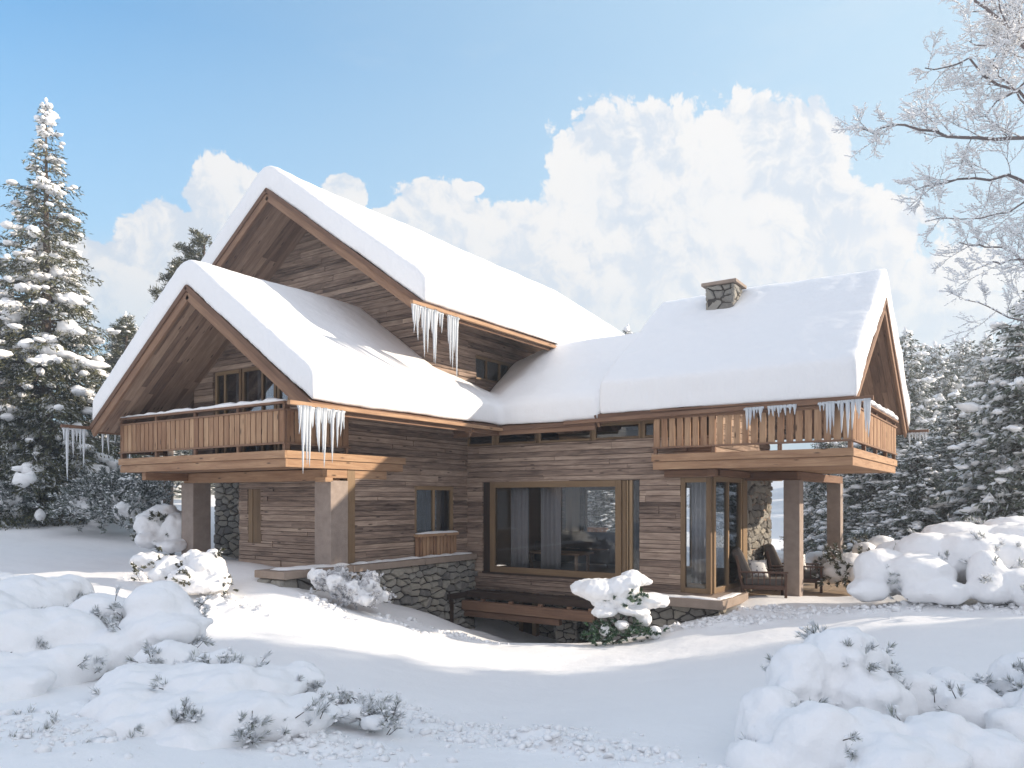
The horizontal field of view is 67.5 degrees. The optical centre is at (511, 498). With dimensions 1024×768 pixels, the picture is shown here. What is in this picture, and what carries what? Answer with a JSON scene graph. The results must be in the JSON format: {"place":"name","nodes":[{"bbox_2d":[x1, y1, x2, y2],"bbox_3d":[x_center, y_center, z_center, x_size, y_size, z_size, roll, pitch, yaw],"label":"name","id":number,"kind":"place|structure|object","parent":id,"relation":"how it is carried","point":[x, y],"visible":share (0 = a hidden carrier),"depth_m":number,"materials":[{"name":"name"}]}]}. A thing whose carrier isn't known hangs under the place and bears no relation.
{"place":"outdoors","nodes":[
{"label":"outdoors","id":0,"kind":"place"},
{"bbox_2d":[0,480,1023,767],"bbox_3d":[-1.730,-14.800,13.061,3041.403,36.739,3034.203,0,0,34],"label":"ground","id":1,"kind":"structure","parent":0,"point":[684,690],"depth_m":10.53,"materials":[{"name":"white snow"}]},
{"bbox_2d":[0,472,58,517],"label":"snowy bush","id":2,"kind":"object","parent":1,"relation":"on","point":[6,497],"visible":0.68,"depth_m":22.87,"materials":[{"name":"green plant"}]},
{"bbox_2d":[0,235,63,514],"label":"spruce tree","id":3,"kind":"object","parent":1,"relation":"on","point":[5,346],"visible":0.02,"depth_m":25.47,"materials":[{"name":"green plant"}]},
{"bbox_2d":[0,698,91,747],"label":"shrub","id":4,"kind":"object","parent":1,"relation":"on","point":[61,708],"visible":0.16,"depth_m":6.43,"materials":[{"name":"white plant"}]},
{"bbox_2d":[0,97,149,530],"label":"spruce tree","id":5,"kind":"object","parent":1,"relation":"on","point":[49,355],"visible":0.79,"depth_m":24.38,"materials":[{"name":"white plant"}]},
{"bbox_2d":[30,463,179,533],"bbox_3d":[-11.798,-0.086,22.747,3.594,2.183,4.616,0,0,-7],"label":"snowy bush","id":6,"kind":"object","parent":1,"relation":"on","point":[110,496],"visible":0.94,"depth_m":22.02,"materials":[{"name":"grey plant"}]},
{"bbox_2d":[0,572,214,702],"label":"dwarf pine","id":7,"kind":"object","parent":1,"relation":"on","point":[64,630],"visible":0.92,"depth_m":8.41,"materials":[{"name":"white"}]},
{"bbox_2d":[89,311,139,440],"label":"snowy spruce","id":8,"kind":"object","parent":1,"relation":"on","point":[110,351],"visible":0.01,"depth_m":37.72,"materials":[{"name":"green plant"}]},
{"bbox_2d":[99,315,136,439],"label":"pine tree","id":9,"kind":"object","parent":1,"relation":"on","point":[126,334],"visible":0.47,"depth_m":35.66,"materials":[{"name":"green plant"}]},
{"bbox_2d":[95,436,183,497],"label":"snowy spruce","id":10,"kind":"object","parent":1,"relation":"on","point":[177,490],"visible":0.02,"depth_m":33.28,"materials":[{"name":"green plant"}]},
{"bbox_2d":[129,504,186,555],"bbox_3d":[-8.364,0.774,18.424,1.937,1.329,1.379,0,0,34],"label":"snowy bush","id":11,"kind":"object","parent":1,"relation":"on","point":[155,526],"visible":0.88,"depth_m":18.16,"materials":[{"name":"white snow"}]},
{"bbox_2d":[148,257,184,504],"bbox_3d":[-13.104,-4.505,29.890,1.957,10.059,2.061,0,0,34],"label":"pine tree","id":12,"kind":"object","parent":1,"relation":"on","point":[166,277],"visible":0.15,"depth_m":29.68,"materials":[{"name":"green plant"}]},
{"bbox_2d":[129,546,239,596],"bbox_3d":[-6.005,1.324,13.750,2.574,0.938,1.236,0,0,34],"label":"snowy bush","id":13,"kind":"object","parent":1,"relation":"on","point":[191,571],"visible":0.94,"depth_m":13.50,"materials":[{"name":"white snow"}]},
{"bbox_2d":[174,227,211,454],"bbox_3d":[-12.951,-5.466,31.779,2.672,11.703,2.667,0,0,-7],"label":"pine tree","id":14,"kind":"object","parent":1,"relation":"on","point":[200,240],"visible":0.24,"depth_m":31.41,"materials":[{"name":"green plant"}]},
{"bbox_2d":[174,450,215,494],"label":"snowy spruce","id":15,"kind":"object","parent":1,"relation":"on","point":[187,452],"visible":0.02,"depth_m":35.59,"materials":[{"name":"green plant"}]},
{"bbox_2d":[77,639,352,750],"bbox_3d":[-2.723,1.851,7.173,2.308,0.961,3.003,0,0,-21],"label":"dwarf pine","id":16,"kind":"object","parent":1,"relation":"on","point":[172,693],"visible":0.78,"depth_m":6.44,"materials":[{"name":"white"}]},
{"bbox_2d":[307,563,396,609],"bbox_3d":[-2.866,1.636,14.080,1.673,0.916,1.010,0,0,-26],"label":"snowy bush","id":17,"kind":"object","parent":1,"relation":"on","point":[338,582],"visible":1,"depth_m":13.90,"materials":[{"name":"white snow"}]},
{"bbox_2d":[318,685,405,734],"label":"dwarf pine","id":18,"kind":"object","parent":1,"relation":"on","point":[368,715],"visible":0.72,"depth_m":7.07,"materials":[{"name":"white"}]},
{"bbox_2d":[254,552,477,628],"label":"retaining wall","id":19,"kind":"structure","parent":1,"relation":"on","point":[440,585],"depth_m":17.12,"materials":[{"name":"stone"}]},
{"bbox_2d":[60,166,928,642],"bbox_3d":[0.142,-2.138,20.021,17.996,11.675,16.629,0,0,34],"label":"chalet","id":20,"kind":"object","parent":1,"relation":"on","point":[522,432],"visible":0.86,"depth_m":16.67,"materials":[{"name":"brown wood"}]},
{"bbox_2d":[62,427,85,479],"bbox_3d":[-9.706,-0.990,16.976,0.084,1.188,0.493,0,0,34],"label":"icicle cluster","id":21,"kind":"object","parent":20,"relation":"hanging from","point":[73,431],"visible":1,"depth_m":16.94,"materials":[{"name":"white ice"}]},
{"bbox_2d":[101,434,149,457],"bbox_3d":[-9.045,-1.114,17.953,0.088,0.948,1.211,0,0,34],"label":"icicle cluster","id":22,"kind":"object","parent":20,"relation":"hanging from","point":[108,443],"visible":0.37,"depth_m":17.58,"materials":[{"name":"white ice"}]},
{"bbox_2d":[215,369,241,453],"bbox_3d":[-6.318,-1.890,17.112,0.934,1.940,0.070,0,0,34],"label":"door","id":23,"kind":"structure","parent":20,"relation":"in","point":[228,384],"depth_m":17.13,"materials":[{"name":"brown wood"}]},
{"bbox_2d":[242,367,276,451],"bbox_3d":[-5.434,-1.890,16.513,1.142,1.940,0.070,0,0,34],"label":"door","id":24,"kind":"structure","parent":20,"relation":"in","point":[256,385],"depth_m":16.57,"materials":[{"name":"brown wood"}]},
{"bbox_2d":[277,387,291,449],"bbox_3d":[-4.764,-1.890,16.061,0.414,1.940,0.070,0,0,34],"label":"door","id":25,"kind":"structure","parent":20,"relation":"in","point":[280,395],"depth_m":16.12,"materials":[{"name":"brown wood"}]},
{"bbox_2d":[297,405,314,467],"bbox_3d":[-3.475,-1.004,12.927,0.089,1.153,0.361,0,0,34],"label":"icicle cluster","id":26,"kind":"object","parent":20,"relation":"hanging from","point":[306,416],"visible":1,"depth_m":12.90,"materials":[{"name":"white ice"}]},
{"bbox_2d":[315,407,345,464],"bbox_3d":[-3.175,-1.065,13.370,0.096,1.044,0.706,0,0,34],"label":"icicle cluster","id":27,"kind":"object","parent":20,"relation":"hanging from","point":[322,414],"visible":1,"depth_m":13.27,"materials":[{"name":"white ice"}]},
{"bbox_2d":[411,303,443,363],"bbox_3d":[-1.706,-3.331,15.542,0.094,1.116,0.972,0,0,34],"label":"icicle cluster","id":28,"kind":"object","parent":20,"relation":"hanging from","point":[427,315],"visible":1,"depth_m":15.51,"materials":[{"name":"white"}]},
{"bbox_2d":[413,486,452,541],"bbox_3d":[-1.854,0.375,17.974,0.070,1.350,1.417,0,0,34],"label":"window","id":29,"kind":"structure","parent":20,"relation":"in","point":[433,511],"depth_m":17.94,"materials":[{"name":"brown wood"}]},
{"bbox_2d":[446,314,459,375],"bbox_3d":[-1.249,-3.207,16.218,0.095,1.354,0.412,0,0,34],"label":"icicle cluster","id":30,"kind":"object","parent":20,"relation":"hanging from","point":[452,324],"visible":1,"depth_m":16.19,"materials":[{"name":"white"}]},
{"bbox_2d":[468,436,493,446],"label":"window","id":31,"kind":"structure","parent":20,"relation":"in","point":[469,438],"depth_m":18.75,"materials":[{"name":"brown wood"}]},
{"bbox_2d":[475,355,511,382],"bbox_3d":[-0.325,-3.330,20.288,0.070,0.620,2.355,0,0,34],"label":"window","id":32,"kind":"structure","parent":20,"relation":"in","point":[487,369],"depth_m":19.92,"materials":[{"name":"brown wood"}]},
{"bbox_2d":[497,433,536,444],"bbox_3d":[0.119,-1.480,18.191,1.141,0.360,0.070,0,0,34],"label":"window","id":33,"kind":"structure","parent":20,"relation":"in","point":[498,437],"depth_m":18.16,"materials":[{"name":"brown wood"}]},
{"bbox_2d":[523,592,531,633],"bbox_3d":[0.418,2.950,19.165,0.280,1.300,0.060,0,0,34],"label":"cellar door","id":34,"kind":"structure","parent":20,"relation":"in","point":[527,627],"depth_m":19.15,"materials":[{"name":"brown wood"}]},
{"bbox_2d":[490,480,621,578],"bbox_3d":[0.998,0.675,17.704,3.500,2.170,0.309,0,0,34],"label":"window","id":35,"kind":"structure","parent":20,"relation":"in","point":[550,490],"depth_m":17.95,"materials":[{"name":"brown wood"}]},
{"bbox_2d":[529,550,593,570],"bbox_3d":[1.165,1.520,18.769,1.500,0.460,0.750,0,0,34],"label":"coffee table","id":36,"kind":"object","parent":20,"relation":"on","point":[576,554],"visible":0.5,"depth_m":18.62,"materials":[{"name":"brown wood"}]},
{"bbox_2d":[539,430,591,442],"bbox_3d":[1.213,-1.480,17.451,1.391,0.360,0.070,0,0,34],"label":"window","id":37,"kind":"structure","parent":20,"relation":"in","point":[590,431],"depth_m":17.39,"materials":[{"name":"brown wood"}]},
{"bbox_2d":[534,531,614,567],"bbox_3d":[1.855,1.320,20.415,2.440,0.860,0.940,0,0,34],"label":"sofa","id":38,"kind":"object","parent":20,"relation":"on","point":[594,542],"visible":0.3,"depth_m":20.40,"materials":[{"name":"grey fabric"}]},
{"bbox_2d":[585,488,614,531],"bbox_3d":[2.517,0.825,21.494,1.037,2.250,0.070,0,0,34],"label":"window","id":39,"kind":"structure","parent":20,"relation":"in","point":[586,489],"depth_m":21.73,"materials":[{"name":"brown wood"}]},
{"bbox_2d":[594,421,640,440],"bbox_3d":[2.299,-1.480,16.716,1.132,0.360,0.070,0,0,34],"label":"window","id":40,"kind":"structure","parent":20,"relation":"in","point":[639,422],"depth_m":16.63,"materials":[{"name":"brown wood"}]},
{"bbox_2d":[643,421,653,437],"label":"window","id":41,"kind":"structure","parent":20,"relation":"in","point":[644,422],"depth_m":16.29,"materials":[{"name":"brown wood"}]},
{"bbox_2d":[687,486,691,565],"bbox_3d":[4.676,0.800,20.034,2.500,2.300,0.070,0,0,34],"label":"window","id":42,"kind":"structure","parent":20,"relation":"in","point":[690,487],"depth_m":20.01,"materials":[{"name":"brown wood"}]},
{"bbox_2d":[681,477,711,593],"bbox_3d":[3.829,0.745,15.788,0.645,2.370,0.330,0,0,34],"label":"door","id":43,"kind":"structure","parent":20,"relation":"in","point":[701,486],"depth_m":15.83,"materials":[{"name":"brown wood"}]},
{"bbox_2d":[712,477,741,593],"bbox_3d":[4.592,0.735,16.367,0.090,2.390,1.820,0,0,34],"label":"door","id":44,"kind":"structure","parent":20,"relation":"in","point":[726,491],"depth_m":16.31,"materials":[{"name":"brown wood"}]},
{"bbox_2d":[744,406,763,427],"bbox_3d":[4.547,-1.521,14.415,0.378,0.433,0.086,0,0,34],"label":"icicle cluster","id":45,"kind":"object","parent":20,"relation":"hanging from","point":[748,412],"visible":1,"depth_m":14.43,"materials":[{"name":"white ice"}]},
{"bbox_2d":[767,404,796,416],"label":"icicle cluster","id":46,"kind":"object","parent":20,"relation":"hanging from","point":[778,407],"visible":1,"depth_m":14.12,"materials":[{"name":"white ice"}]},
{"bbox_2d":[818,398,870,436],"bbox_3d":[5.861,-1.411,13.526,0.882,0.679,0.083,0,0,34],"label":"icicle cluster","id":47,"kind":"object","parent":20,"relation":"hanging from","point":[829,406],"visible":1,"depth_m":13.47,"materials":[{"name":"white ice"}]},
{"bbox_2d":[908,432,927,444],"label":"icicle cluster","id":48,"kind":"object","parent":20,"relation":"hanging from","point":[919,433],"visible":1,"depth_m":19.23,"materials":[{"name":"white"}]},
{"bbox_2d":[587,527,607,549],"bbox_3d":[2.712,1.570,28.286,1.800,1.060,0.100,0,0,34],"label":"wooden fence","id":49,"kind":"object","parent":1,"relation":"on","point":[595,529],"visible":0.19,"depth_m":27.97,"materials":[{"name":"brown wood"}]},
{"bbox_2d":[587,490,614,532],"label":"snowy spruce","id":50,"kind":"object","parent":1,"relation":"on","point":[600,513],"visible":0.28,"depth_m":33.31,"materials":[{"name":"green plant"}]},
{"bbox_2d":[587,490,614,515],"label":"snowy spruce","id":51,"kind":"object","parent":1,"relation":"on","point":[588,493],"visible":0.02,"depth_m":36.90,"materials":[{"name":"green plant"}]},
{"bbox_2d":[570,569,669,645],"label":"bent pine","id":52,"kind":"object","parent":1,"relation":"on","point":[621,594],"visible":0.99,"depth_m":13.68,"materials":[{"name":"white"}]},
{"bbox_2d":[622,324,632,334],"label":"snowy spruce","id":53,"kind":"object","parent":1,"relation":"on","point":[626,330],"visible":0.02,"depth_m":41.82,"materials":[{"name":"white plant"}]},
{"bbox_2d":[748,579,850,596],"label":"terrace","id":54,"kind":"structure","parent":1,"relation":"on","point":[809,589],"depth_m":17.65,"materials":[{"name":"beige stone"}]},
{"bbox_2d":[731,547,787,597],"bbox_3d":[5.334,1.598,16.575,1.135,1.072,0.855,0,0,14],"label":"armchair","id":55,"kind":"object","parent":54,"relation":"on","point":[772,582],"visible":0.91,"depth_m":16.25,"materials":[{"name":"brown wicker"}]},
{"bbox_2d":[748,559,767,576],"bbox_3d":[5.307,1.500,16.523,0.400,0.400,0.184,0,-20,0],"label":"throw pillow","id":56,"kind":"object","parent":55,"relation":"on","point":[757,565],"visible":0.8,"depth_m":16.46,"materials":[{"name":"white fabric"}]},
{"bbox_2d":[763,543,823,592],"bbox_3d":[6.574,1.598,17.975,1.277,1.073,0.875,0,0,14],"label":"armchair","id":57,"kind":"object","parent":54,"relation":"on","point":[772,559],"visible":0.56,"depth_m":17.70,"materials":[{"name":"brown wicker"}]},
{"bbox_2d":[803,554,806,570],"bbox_3d":[6.664,1.480,17.887,0.400,0.400,0.184,0,-20,0],"label":"throw pillow","id":58,"kind":"object","parent":57,"relation":"on","point":[804,563],"visible":0.22,"depth_m":17.83,"materials":[{"name":"white fabric"}]},
{"bbox_2d":[779,438,861,552],"bbox_3d":[12.320,0.167,29.884,3.988,5.984,3.866,0,0,3],"label":"snowy spruce","id":59,"kind":"object","parent":1,"relation":"on","point":[814,491],"visible":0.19,"depth_m":29.62,"materials":[{"name":"green plant"}]},
{"bbox_2d":[803,437,850,505],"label":"snowy spruce","id":60,"kind":"object","parent":1,"relation":"on","point":[844,443],"visible":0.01,"depth_m":59.70,"materials":[{"name":"green plant"}]},
{"bbox_2d":[776,534,893,587],"bbox_3d":[8.259,1.604,19.525,2.787,1.450,5.933,0,0,1],"label":"snowy bush","id":61,"kind":"object","parent":1,"relation":"on","point":[838,569],"visible":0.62,"depth_m":17.40,"materials":[{"name":"white snow"}]},
{"bbox_2d":[724,618,1023,767],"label":"dwarf pine","id":62,"kind":"object","parent":1,"relation":"on","point":[843,697],"visible":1,"depth_m":5.86,"materials":[{"name":"white"}]},
{"bbox_2d":[803,429,948,552],"bbox_3d":[12.795,-0.038,26.963,5.923,6.463,6.111,0,0,2],"label":"snowy spruce","id":63,"kind":"object","parent":1,"relation":"on","point":[860,494],"visible":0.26,"depth_m":26.59,"materials":[{"name":"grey plant"}]},
{"bbox_2d":[854,327,955,504],"bbox_3d":[19.568,-2.394,38.224,6.822,12.400,8.104,0,0,32],"label":"snowy spruce","id":64,"kind":"object","parent":1,"relation":"on","point":[920,417],"visible":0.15,"depth_m":37.22,"materials":[{"name":"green plant"}]},
{"bbox_2d":[852,442,966,541],"bbox_3d":[13.237,0.524,24.858,4.824,4.769,4.676,0,0,20],"label":"snowy spruce","id":65,"kind":"object","parent":1,"relation":"on","point":[926,482],"visible":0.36,"depth_m":24.61,"materials":[{"name":"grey plant"}]},
{"bbox_2d":[831,0,1023,344],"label":"frosted tree","id":66,"kind":"object","parent":1,"relation":"on","point":[1010,38],"visible":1,"depth_m":9.12,"materials":[{"name":"white plant"}]},
{"bbox_2d":[846,516,1023,606],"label":"dwarf pine","id":67,"kind":"object","parent":1,"relation":"on","point":[952,563],"visible":0.96,"depth_m":12.89,"materials":[{"name":"white"}]},
{"bbox_2d":[907,341,975,454],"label":"snowy spruce","id":68,"kind":"object","parent":1,"relation":"on","point":[948,384],"visible":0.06,"depth_m":43.34,"materials":[{"name":"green plant"}]},
{"bbox_2d":[916,389,983,515],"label":"snowy spruce","id":69,"kind":"object","parent":1,"relation":"on","point":[942,442],"visible":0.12,"depth_m":26.89,"materials":[{"name":"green plant"}]},
{"bbox_2d":[936,336,987,397],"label":"snowy spruce","id":70,"kind":"object","parent":1,"relation":"on","point":[958,354],"visible":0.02,"depth_m":51.61,"materials":[{"name":"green plant"}]},
{"bbox_2d":[924,290,1023,524],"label":"snowy spruce","id":71,"kind":"object","parent":1,"relation":"on","point":[1000,493],"visible":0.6,"depth_m":21.98,"materials":[{"name":"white plant"}]},
{"bbox_2d":[935,414,1020,516],"bbox_3d":[16.022,-0.078,24.851,5.117,6.528,6.078,0,0,-19],"label":"snowy spruce","id":72,"kind":"object","parent":1,"relation":"on","point":[966,443],"visible":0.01,"depth_m":25.06,"materials":[{"name":"green plant"}]},
{"bbox_2d":[957,332,1004,413],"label":"snowy spruce","id":73,"kind":"object","parent":1,"relation":"on","point":[971,375],"visible":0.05,"depth_m":45.80,"materials":[{"name":"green plant"}]},
{"bbox_2d":[0,0,1023,462],"label":"sky","id":74,"kind":"structure","parent":0,"point":[621,159],"materials":[{"name":"blue"}]}
]}

